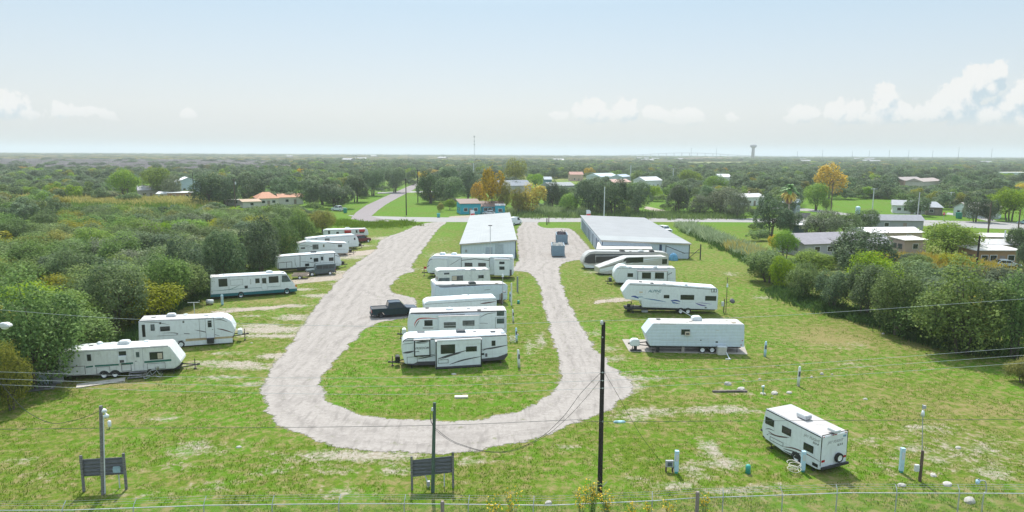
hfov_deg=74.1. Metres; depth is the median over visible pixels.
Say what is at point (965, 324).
broadleaf tree
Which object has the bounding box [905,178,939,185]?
house
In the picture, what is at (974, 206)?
live oak
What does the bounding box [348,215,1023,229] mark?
street
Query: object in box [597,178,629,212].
live oak
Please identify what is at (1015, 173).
house
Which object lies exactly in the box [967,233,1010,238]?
mobile home
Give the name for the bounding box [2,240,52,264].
mesquite tree
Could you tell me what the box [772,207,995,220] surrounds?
driveway
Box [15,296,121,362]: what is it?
mesquite tree
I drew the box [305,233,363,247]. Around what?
travel trailer
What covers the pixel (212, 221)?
broadleaf tree
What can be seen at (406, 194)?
utility pole
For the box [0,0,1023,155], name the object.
sky
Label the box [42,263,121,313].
mesquite tree
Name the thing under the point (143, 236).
live oak
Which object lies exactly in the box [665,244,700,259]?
gate frame
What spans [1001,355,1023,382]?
shrub
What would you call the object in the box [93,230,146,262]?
mesquite tree
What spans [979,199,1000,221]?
live oak
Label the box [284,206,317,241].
mesquite tree
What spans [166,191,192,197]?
house
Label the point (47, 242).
broadleaf tree
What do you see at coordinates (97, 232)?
broadleaf tree
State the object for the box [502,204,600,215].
weeds
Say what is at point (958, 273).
live oak
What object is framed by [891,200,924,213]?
house
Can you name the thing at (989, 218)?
utility pole
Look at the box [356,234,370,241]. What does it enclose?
estate car
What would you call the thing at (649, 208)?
driveway
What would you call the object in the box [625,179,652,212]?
live oak
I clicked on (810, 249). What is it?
mesquite tree
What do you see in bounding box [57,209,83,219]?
broadleaf tree
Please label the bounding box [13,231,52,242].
mesquite tree
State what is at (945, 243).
mesquite tree
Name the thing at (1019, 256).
live oak
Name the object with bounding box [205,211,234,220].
mesquite tree
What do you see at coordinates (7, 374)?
mesquite tree
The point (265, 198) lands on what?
house
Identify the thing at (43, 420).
service cable
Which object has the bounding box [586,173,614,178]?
barn
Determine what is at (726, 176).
house
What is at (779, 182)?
live oak
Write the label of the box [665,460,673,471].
meter box
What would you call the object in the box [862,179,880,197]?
live oak
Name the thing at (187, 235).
mesquite tree
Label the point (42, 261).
live oak
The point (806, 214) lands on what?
wooden fence
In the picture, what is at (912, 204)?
live oak
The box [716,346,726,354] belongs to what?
storage bin
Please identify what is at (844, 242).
live oak
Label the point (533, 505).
chain link fence
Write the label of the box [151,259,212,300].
mesquite tree
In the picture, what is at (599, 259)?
window
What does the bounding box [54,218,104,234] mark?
broadleaf tree
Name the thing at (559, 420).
overhead cable
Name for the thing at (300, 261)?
travel trailer
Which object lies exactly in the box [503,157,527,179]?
broadleaf tree
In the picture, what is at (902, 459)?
utility pedestal
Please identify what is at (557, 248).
rubbish skip
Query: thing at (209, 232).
mesquite tree
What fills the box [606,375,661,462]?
service cable
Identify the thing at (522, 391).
overhead wire
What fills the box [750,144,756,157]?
water tower
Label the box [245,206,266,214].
live oak
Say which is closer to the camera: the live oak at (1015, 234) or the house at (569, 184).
the live oak at (1015, 234)
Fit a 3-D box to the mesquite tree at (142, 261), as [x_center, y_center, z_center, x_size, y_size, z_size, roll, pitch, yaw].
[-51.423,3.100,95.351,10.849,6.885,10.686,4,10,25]
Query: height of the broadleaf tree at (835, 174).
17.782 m
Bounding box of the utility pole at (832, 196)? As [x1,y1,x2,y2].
[830,180,833,210]
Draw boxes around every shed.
[156,191,168,195]
[225,199,239,204]
[495,204,504,212]
[611,174,630,180]
[791,223,805,232]
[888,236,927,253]
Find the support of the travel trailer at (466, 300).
on the ground at (716, 266)
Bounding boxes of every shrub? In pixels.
[595,200,610,213]
[685,193,712,212]
[768,234,777,249]
[822,199,832,209]
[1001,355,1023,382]
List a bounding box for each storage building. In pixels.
[459,212,516,258]
[580,215,691,258]
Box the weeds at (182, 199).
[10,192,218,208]
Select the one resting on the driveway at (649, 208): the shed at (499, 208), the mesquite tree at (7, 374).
the shed at (499, 208)
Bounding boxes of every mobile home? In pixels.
[861,214,925,229]
[955,245,1017,263]
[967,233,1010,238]
[967,239,1022,247]
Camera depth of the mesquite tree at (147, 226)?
129.27 m
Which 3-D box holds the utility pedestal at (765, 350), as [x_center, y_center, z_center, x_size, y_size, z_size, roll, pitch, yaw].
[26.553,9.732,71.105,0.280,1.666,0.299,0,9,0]
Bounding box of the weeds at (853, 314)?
[758,283,1023,359]
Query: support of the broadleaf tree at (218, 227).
on the ground at (716, 266)
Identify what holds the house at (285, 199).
on the ground at (716, 266)
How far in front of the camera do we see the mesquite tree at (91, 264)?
92.27 m
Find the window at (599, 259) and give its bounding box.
[596,256,618,262]
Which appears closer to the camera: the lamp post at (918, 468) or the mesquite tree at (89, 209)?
the lamp post at (918, 468)
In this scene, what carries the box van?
on the gravel road at (343, 316)
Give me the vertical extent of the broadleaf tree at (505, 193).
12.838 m
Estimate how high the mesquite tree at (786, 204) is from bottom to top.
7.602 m
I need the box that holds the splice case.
[613,420,625,423]
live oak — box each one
[0,206,15,222]
[33,248,83,283]
[78,256,127,276]
[112,230,155,255]
[123,212,150,220]
[146,232,191,250]
[162,211,190,225]
[164,220,188,232]
[165,233,215,293]
[186,243,221,281]
[187,171,229,203]
[198,227,250,274]
[209,175,239,205]
[230,219,255,230]
[235,175,265,197]
[237,212,282,271]
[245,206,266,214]
[263,174,298,193]
[293,178,323,205]
[313,177,338,204]
[317,181,355,207]
[342,176,369,201]
[362,169,385,195]
[384,167,407,192]
[414,168,443,203]
[434,165,459,188]
[434,175,465,200]
[454,165,482,198]
[543,180,560,205]
[554,183,570,206]
[574,178,603,211]
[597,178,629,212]
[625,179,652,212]
[665,184,690,210]
[751,193,792,235]
[770,177,789,187]
[775,207,802,233]
[826,223,902,281]
[854,208,881,226]
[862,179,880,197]
[866,183,884,197]
[898,252,928,261]
[903,196,931,214]
[911,272,964,312]
[931,264,977,288]
[936,277,1010,312]
[962,193,991,221]
[965,264,1023,290]
[977,180,999,189]
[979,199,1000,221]
[990,177,1012,189]
[1001,272,1023,300]
[1004,224,1023,257]
[1015,243,1023,271]
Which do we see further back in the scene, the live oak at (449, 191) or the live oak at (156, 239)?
the live oak at (449, 191)
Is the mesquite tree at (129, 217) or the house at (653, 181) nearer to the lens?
the mesquite tree at (129, 217)
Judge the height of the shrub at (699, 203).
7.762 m
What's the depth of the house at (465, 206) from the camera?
234.49 m
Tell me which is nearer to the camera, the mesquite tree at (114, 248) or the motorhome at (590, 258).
the mesquite tree at (114, 248)
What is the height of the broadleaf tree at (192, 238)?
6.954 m
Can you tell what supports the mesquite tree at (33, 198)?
on the ground at (716, 266)
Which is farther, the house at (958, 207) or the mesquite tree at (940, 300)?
the house at (958, 207)
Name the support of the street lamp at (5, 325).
on the ground at (716, 266)
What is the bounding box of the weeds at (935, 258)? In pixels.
[868,249,1017,274]
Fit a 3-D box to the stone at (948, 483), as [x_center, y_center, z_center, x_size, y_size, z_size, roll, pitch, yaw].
[28.057,14.662,43.746,0.711,0.201,0.532,-6,11,-38]
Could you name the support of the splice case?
hanging from the overhead cable at (559, 420)
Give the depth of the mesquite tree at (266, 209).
185.68 m
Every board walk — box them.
[25,383,56,391]
[76,377,124,387]
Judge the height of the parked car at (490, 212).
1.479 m
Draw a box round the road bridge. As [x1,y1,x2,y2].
[616,153,749,155]
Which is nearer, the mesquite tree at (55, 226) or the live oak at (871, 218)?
the mesquite tree at (55, 226)
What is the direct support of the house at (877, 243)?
on the ground at (716, 266)
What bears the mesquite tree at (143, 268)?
on the ground at (716, 266)
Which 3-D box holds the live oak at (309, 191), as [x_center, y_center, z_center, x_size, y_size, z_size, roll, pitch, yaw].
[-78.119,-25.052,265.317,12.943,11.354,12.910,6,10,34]
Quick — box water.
[0,151,1023,157]
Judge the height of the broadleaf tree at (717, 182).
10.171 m
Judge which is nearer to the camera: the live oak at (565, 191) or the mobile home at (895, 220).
the mobile home at (895, 220)
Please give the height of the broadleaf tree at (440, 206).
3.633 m
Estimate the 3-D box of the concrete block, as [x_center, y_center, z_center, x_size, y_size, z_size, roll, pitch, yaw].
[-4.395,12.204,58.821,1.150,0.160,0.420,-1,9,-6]
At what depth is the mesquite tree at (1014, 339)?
69.69 m
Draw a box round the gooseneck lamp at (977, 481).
[975,479,986,511]
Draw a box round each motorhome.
[210,270,296,297]
[431,267,489,286]
[580,250,668,267]
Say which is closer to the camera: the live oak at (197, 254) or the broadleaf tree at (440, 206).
the live oak at (197, 254)
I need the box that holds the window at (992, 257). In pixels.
[989,255,996,260]
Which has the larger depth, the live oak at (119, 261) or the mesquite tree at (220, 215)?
the mesquite tree at (220, 215)
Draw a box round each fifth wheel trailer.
[422,252,513,278]
[594,255,668,274]
[620,280,717,313]
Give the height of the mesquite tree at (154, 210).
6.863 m
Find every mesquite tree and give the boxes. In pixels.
[0,196,8,204]
[0,212,22,237]
[0,215,37,241]
[0,236,15,253]
[0,240,41,262]
[0,251,31,284]
[0,255,48,281]
[0,260,60,288]
[0,264,88,393]
[0,281,31,302]
[0,299,41,316]
[0,339,36,410]
[1,239,54,262]
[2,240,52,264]
[8,230,61,250]
[10,194,34,201]
[13,220,44,236]
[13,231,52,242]
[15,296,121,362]
[24,197,45,216]
[26,207,62,226]
[28,222,73,234]
[34,237,103,284]
[36,222,73,240]
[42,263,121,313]
[43,237,94,256]
[50,212,87,228]
[58,204,90,217]
[63,230,99,241]
[63,261,125,285]
[64,258,152,332]
[69,220,103,237]
[70,212,111,231]
[78,202,108,215]
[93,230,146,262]
[95,263,167,302]
[97,206,121,216]
[98,212,131,228]
[104,224,130,237]
[106,251,137,267]
[108,213,143,232]
[109,208,130,218]
[113,226,142,238]
[114,251,168,277]
[120,206,162,220]
[123,219,167,239]
[127,236,163,252]
[128,248,164,263]
[131,247,193,311]
[136,241,204,268]
[139,205,163,218]
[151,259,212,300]
[159,225,188,236]
[162,231,198,246]
[163,203,188,216]
[173,221,219,237]
[177,205,200,219]
[187,240,216,258]
[189,209,205,216]
[197,227,227,236]
[198,210,224,226]
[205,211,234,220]
[206,222,238,232]
[213,213,239,228]
[217,206,243,214]
[220,231,272,266]
[226,210,256,222]
[234,207,269,219]
[244,220,265,232]
[250,202,281,220]
[261,211,289,229]
[261,213,300,254]
[271,204,300,226]
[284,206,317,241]
[289,206,309,224]
[309,209,338,232]
[743,247,798,282]
[768,255,794,287]
[777,193,801,210]
[784,259,826,297]
[793,247,825,264]
[812,267,855,305]
[841,259,894,313]
[866,261,931,330]
[882,288,992,342]
[888,256,950,288]
[899,253,934,268]
[908,252,1017,358]
[918,219,989,256]
[983,264,1023,359]
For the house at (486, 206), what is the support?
on the ground at (716, 266)
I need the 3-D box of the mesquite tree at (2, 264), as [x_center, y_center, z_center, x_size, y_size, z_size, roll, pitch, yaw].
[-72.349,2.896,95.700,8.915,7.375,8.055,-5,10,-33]
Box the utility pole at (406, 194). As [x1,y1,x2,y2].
[402,179,408,214]
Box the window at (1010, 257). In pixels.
[1007,255,1014,260]
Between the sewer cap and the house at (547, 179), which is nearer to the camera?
the sewer cap
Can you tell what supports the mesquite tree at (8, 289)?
on the ground at (716, 266)
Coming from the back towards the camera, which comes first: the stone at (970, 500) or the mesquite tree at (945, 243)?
the mesquite tree at (945, 243)
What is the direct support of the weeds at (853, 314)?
on the ground at (716, 266)
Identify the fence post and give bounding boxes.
[440,500,443,511]
[695,491,699,511]
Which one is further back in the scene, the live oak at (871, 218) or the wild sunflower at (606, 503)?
the live oak at (871, 218)
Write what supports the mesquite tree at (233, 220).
on the ground at (716, 266)
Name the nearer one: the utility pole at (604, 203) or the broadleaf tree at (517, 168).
the utility pole at (604, 203)
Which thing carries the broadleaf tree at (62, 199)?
on the ground at (716, 266)
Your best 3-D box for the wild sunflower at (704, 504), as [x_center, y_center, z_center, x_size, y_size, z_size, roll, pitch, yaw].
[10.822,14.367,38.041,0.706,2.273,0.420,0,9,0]
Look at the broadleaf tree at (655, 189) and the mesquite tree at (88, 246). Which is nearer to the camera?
the mesquite tree at (88, 246)
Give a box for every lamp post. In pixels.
[488,225,491,253]
[721,277,734,312]
[914,404,925,481]
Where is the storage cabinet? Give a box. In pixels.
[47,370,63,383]
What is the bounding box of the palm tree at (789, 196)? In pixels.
[780,184,799,209]
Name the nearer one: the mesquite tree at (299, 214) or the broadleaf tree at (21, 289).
the broadleaf tree at (21, 289)
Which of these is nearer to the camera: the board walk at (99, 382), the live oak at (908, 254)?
the board walk at (99, 382)
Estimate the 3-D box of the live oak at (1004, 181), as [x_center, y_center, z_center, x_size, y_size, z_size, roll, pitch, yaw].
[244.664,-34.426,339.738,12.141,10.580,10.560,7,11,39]
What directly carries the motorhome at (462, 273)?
on the ground at (716, 266)
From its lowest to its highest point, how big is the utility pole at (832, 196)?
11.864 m
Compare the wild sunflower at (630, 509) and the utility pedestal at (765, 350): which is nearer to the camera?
the wild sunflower at (630, 509)
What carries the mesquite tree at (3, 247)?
on the ground at (716, 266)
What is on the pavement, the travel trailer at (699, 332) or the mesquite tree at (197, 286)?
the travel trailer at (699, 332)
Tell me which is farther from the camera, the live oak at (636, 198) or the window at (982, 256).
the live oak at (636, 198)
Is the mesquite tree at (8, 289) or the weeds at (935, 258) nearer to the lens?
the mesquite tree at (8, 289)
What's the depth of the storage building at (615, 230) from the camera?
150.50 m
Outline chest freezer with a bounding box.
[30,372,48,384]
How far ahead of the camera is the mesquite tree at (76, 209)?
187.98 m
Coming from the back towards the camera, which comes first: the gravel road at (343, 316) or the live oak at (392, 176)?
the live oak at (392, 176)
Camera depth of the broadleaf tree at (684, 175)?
450.03 m
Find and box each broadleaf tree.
[0,278,65,307]
[10,236,54,249]
[10,287,108,342]
[21,272,84,298]
[36,227,72,241]
[51,194,71,206]
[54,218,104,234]
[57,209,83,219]
[70,226,119,252]
[79,235,124,255]
[100,275,188,323]
[103,204,138,213]
[104,166,142,195]
[107,215,157,232]
[108,247,154,263]
[138,166,171,192]
[138,220,172,234]
[170,217,211,232]
[181,234,236,253]
[186,211,215,224]
[201,218,231,233]
[208,223,231,232]
[221,228,247,240]
[242,214,266,226]
[437,203,444,210]
[444,199,456,209]
[492,178,511,208]
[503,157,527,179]
[508,186,527,211]
[520,182,547,210]
[526,173,544,187]
[558,191,580,210]
[608,170,621,174]
[645,185,662,200]
[677,170,702,179]
[703,174,730,186]
[706,186,739,212]
[723,190,750,216]
[769,228,799,258]
[791,250,839,273]
[798,208,846,232]
[803,182,830,210]
[811,162,850,197]
[828,211,866,231]
[842,249,904,295]
[923,296,999,339]
[937,252,970,264]
[987,187,1023,221]
[1015,183,1023,189]
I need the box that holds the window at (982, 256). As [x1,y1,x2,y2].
[981,255,988,260]
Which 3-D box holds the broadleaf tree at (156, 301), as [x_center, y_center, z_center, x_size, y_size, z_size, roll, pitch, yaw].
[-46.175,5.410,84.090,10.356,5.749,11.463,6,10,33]
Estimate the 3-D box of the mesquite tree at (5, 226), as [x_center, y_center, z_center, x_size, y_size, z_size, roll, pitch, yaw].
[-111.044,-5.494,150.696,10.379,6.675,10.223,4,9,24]
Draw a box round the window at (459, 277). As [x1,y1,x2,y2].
[452,275,462,280]
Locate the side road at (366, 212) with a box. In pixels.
[351,183,416,221]
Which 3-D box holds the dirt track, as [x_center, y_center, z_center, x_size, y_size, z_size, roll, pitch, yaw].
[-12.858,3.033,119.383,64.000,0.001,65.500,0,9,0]
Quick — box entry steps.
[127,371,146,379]
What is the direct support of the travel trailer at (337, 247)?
on the dirt track
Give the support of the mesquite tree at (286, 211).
on the ground at (716, 266)
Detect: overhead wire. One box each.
[8,299,1016,326]
[15,355,1021,385]
[17,347,1023,377]
[19,363,1016,394]
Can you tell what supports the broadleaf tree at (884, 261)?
on the ground at (716, 266)
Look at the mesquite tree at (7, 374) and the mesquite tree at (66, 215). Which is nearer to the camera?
the mesquite tree at (7, 374)
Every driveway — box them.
[378,191,436,193]
[450,207,663,217]
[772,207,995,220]
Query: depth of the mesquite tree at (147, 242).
123.23 m
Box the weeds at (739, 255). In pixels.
[677,228,750,263]
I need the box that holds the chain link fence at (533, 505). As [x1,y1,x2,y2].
[0,484,1023,511]
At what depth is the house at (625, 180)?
406.01 m
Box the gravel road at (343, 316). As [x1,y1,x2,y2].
[259,222,633,454]
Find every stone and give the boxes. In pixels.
[943,481,951,486]
[964,496,975,503]
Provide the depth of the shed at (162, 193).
301.40 m
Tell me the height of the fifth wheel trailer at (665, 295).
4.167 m
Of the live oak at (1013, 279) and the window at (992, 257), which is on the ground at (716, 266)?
the live oak at (1013, 279)
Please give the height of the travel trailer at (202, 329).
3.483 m
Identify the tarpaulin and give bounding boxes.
[669,253,677,260]
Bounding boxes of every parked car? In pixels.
[483,210,494,213]
[996,259,1021,267]
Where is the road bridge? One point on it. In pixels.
(689, 154)
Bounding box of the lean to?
[239,199,261,207]
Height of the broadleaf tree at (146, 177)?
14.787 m
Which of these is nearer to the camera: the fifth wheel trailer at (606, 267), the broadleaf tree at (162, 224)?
the fifth wheel trailer at (606, 267)
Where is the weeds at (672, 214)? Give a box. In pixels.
[510,208,748,219]
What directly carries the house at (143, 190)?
on the ground at (716, 266)
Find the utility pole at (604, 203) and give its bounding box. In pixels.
[603,187,604,215]
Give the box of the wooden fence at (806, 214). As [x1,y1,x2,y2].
[794,213,810,217]
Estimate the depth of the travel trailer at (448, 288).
94.47 m
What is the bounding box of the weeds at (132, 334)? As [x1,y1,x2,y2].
[0,225,324,392]
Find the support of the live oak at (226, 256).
on the ground at (716, 266)
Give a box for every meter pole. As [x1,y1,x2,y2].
[99,405,110,494]
[430,402,435,493]
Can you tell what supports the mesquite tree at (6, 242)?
on the ground at (716, 266)
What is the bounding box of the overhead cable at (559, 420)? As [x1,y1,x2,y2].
[0,419,1013,429]
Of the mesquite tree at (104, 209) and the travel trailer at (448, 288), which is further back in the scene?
the mesquite tree at (104, 209)
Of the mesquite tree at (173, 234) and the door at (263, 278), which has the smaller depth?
the door at (263, 278)
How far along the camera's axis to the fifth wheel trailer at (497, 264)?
114.36 m
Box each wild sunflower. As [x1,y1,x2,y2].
[486,493,501,511]
[504,486,522,511]
[575,486,591,511]
[583,478,602,511]
[597,489,614,511]
[625,501,637,511]
[643,501,652,511]
[662,498,676,511]
[700,492,710,511]
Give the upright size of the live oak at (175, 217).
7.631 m
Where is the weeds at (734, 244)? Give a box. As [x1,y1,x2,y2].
[720,237,767,253]
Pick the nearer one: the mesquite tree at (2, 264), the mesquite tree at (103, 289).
the mesquite tree at (103, 289)
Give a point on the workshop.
(797, 209)
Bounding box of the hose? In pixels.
[787,460,801,472]
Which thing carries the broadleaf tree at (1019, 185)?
on the ground at (716, 266)
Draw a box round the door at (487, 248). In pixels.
[486,247,492,253]
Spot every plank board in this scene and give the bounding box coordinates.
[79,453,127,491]
[410,452,453,489]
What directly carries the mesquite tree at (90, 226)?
on the ground at (716, 266)
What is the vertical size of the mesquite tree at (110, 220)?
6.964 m
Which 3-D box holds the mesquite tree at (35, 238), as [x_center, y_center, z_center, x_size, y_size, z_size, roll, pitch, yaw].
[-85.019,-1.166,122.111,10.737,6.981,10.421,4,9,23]
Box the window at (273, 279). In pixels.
[269,276,278,282]
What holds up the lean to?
on the ground at (716, 266)
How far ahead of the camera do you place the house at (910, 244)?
145.77 m
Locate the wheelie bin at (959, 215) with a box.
[955,212,962,218]
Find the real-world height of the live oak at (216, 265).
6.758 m
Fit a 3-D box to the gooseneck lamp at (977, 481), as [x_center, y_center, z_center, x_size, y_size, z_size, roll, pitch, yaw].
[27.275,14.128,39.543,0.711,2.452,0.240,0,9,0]
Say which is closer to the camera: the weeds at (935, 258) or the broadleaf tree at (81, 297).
the broadleaf tree at (81, 297)
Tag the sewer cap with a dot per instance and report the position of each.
(748, 469)
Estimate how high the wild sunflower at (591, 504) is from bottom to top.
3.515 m
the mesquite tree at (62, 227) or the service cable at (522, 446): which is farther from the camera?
the mesquite tree at (62, 227)
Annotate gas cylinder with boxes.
[206,299,213,304]
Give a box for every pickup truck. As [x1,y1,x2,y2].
[331,205,342,210]
[369,299,416,317]
[659,225,672,231]
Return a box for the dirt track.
[211,249,629,312]
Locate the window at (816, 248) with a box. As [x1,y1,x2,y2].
[814,246,819,251]
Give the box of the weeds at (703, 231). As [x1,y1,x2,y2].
[673,219,786,260]
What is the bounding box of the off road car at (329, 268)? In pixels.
[305,262,336,274]
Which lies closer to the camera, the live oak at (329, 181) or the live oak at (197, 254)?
the live oak at (197, 254)
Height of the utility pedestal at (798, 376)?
1.890 m
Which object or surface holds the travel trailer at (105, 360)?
on the ground at (716, 266)
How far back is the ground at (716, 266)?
55.77 m
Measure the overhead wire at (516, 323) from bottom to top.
2.211 m
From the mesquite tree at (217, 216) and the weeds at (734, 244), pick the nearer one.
the weeds at (734, 244)
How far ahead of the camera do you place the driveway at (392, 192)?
358.63 m
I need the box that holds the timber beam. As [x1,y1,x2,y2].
[712,390,746,392]
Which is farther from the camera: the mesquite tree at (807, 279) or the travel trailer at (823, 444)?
the mesquite tree at (807, 279)
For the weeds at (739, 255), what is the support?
on the ground at (716, 266)
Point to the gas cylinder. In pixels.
(210, 301)
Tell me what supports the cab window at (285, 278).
in the motorhome at (240, 285)
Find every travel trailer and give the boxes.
[58,339,199,380]
[139,313,248,347]
[275,250,347,270]
[295,236,353,253]
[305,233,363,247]
[323,227,367,235]
[388,329,507,369]
[397,306,506,338]
[422,294,496,307]
[431,281,507,300]
[605,263,675,283]
[628,315,743,352]
[761,404,848,470]
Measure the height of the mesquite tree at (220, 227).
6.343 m
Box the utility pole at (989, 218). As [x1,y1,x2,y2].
[987,202,991,232]
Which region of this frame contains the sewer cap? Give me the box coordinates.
[745,464,750,474]
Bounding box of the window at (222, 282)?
[218,278,227,286]
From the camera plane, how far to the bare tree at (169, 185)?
303.65 m
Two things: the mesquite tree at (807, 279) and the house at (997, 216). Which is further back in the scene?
the house at (997, 216)
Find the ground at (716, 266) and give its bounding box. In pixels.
[0,160,1023,511]
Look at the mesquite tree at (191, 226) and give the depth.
135.93 m
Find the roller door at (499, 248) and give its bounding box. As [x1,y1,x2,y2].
[495,244,503,253]
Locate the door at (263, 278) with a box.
[261,275,266,289]
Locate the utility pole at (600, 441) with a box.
[597,320,606,495]
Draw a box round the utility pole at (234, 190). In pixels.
[230,179,236,206]
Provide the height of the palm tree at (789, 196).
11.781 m
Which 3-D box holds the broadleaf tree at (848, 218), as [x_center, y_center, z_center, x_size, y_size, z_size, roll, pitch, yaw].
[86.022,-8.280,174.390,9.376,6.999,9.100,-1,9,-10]
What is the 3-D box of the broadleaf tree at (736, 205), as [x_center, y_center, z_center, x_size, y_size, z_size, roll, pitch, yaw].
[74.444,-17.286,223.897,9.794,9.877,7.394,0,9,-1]
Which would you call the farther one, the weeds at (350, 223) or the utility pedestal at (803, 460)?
the weeds at (350, 223)
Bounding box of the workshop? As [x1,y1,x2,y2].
[782,200,799,212]
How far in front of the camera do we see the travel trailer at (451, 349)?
66.85 m
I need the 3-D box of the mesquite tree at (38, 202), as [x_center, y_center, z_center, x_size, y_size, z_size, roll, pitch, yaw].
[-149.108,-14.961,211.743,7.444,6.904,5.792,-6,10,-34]
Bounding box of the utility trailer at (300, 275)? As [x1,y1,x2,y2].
[292,272,313,278]
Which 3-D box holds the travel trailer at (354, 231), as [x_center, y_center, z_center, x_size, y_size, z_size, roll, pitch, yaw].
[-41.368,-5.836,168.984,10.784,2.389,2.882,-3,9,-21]
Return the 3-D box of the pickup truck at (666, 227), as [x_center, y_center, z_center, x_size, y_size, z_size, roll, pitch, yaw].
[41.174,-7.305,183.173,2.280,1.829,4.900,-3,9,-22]
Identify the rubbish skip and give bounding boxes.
[551,242,564,256]
[556,231,567,243]
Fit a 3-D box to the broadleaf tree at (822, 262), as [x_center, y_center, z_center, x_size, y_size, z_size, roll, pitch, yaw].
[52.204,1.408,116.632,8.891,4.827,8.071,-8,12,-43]
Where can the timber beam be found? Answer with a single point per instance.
(721, 391)
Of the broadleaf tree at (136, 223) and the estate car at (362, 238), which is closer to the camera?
the broadleaf tree at (136, 223)
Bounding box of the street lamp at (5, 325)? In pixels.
[0,322,12,329]
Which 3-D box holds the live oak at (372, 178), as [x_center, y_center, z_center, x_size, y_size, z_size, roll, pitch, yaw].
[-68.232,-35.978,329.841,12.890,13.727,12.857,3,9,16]
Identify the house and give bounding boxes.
[136,186,162,196]
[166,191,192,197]
[172,177,199,191]
[253,192,278,205]
[276,193,302,204]
[456,199,481,213]
[480,201,503,213]
[496,180,530,192]
[541,182,573,190]
[543,177,551,182]
[568,171,583,180]
[603,179,630,184]
[633,176,661,187]
[715,174,729,182]
[733,191,763,205]
[777,231,862,255]
[849,227,922,241]
[867,234,888,250]
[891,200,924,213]
[897,177,918,184]
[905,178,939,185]
[924,202,943,215]
[953,202,969,216]
[970,206,1000,218]
[999,172,1023,174]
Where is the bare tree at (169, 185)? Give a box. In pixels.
[160,174,181,191]
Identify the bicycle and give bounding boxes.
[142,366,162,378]
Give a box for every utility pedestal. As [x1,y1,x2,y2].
[517,349,519,367]
[674,450,678,472]
[763,341,766,356]
[797,366,800,385]
[800,450,806,471]
[898,447,905,472]
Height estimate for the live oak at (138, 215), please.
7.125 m
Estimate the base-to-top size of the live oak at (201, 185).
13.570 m
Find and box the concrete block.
[455,395,467,398]
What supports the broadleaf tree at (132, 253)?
on the ground at (716, 266)
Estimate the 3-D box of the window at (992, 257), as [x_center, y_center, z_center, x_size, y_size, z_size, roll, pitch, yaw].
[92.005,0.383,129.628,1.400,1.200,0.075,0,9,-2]
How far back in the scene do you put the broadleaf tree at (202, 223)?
148.74 m
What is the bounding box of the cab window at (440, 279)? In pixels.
[438,278,449,280]
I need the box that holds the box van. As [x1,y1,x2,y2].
[511,216,521,224]
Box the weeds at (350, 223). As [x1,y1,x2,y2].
[326,218,423,228]
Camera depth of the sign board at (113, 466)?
42.25 m
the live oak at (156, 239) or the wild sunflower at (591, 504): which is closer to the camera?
the wild sunflower at (591, 504)
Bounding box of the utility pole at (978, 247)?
[976,235,980,265]
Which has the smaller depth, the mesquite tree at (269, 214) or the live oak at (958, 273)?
the live oak at (958, 273)
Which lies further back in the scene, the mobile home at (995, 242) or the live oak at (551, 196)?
the live oak at (551, 196)
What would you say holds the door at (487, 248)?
in the storage building at (475, 238)
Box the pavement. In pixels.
[622,339,747,354]
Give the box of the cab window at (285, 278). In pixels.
[282,275,290,281]
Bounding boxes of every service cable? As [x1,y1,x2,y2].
[0,383,98,423]
[434,382,598,452]
[435,389,584,451]
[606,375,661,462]
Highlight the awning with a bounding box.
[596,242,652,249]
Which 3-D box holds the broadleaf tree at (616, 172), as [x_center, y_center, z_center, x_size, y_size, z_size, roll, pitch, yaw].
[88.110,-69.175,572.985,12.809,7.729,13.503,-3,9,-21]
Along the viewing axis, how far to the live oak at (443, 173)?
330.47 m

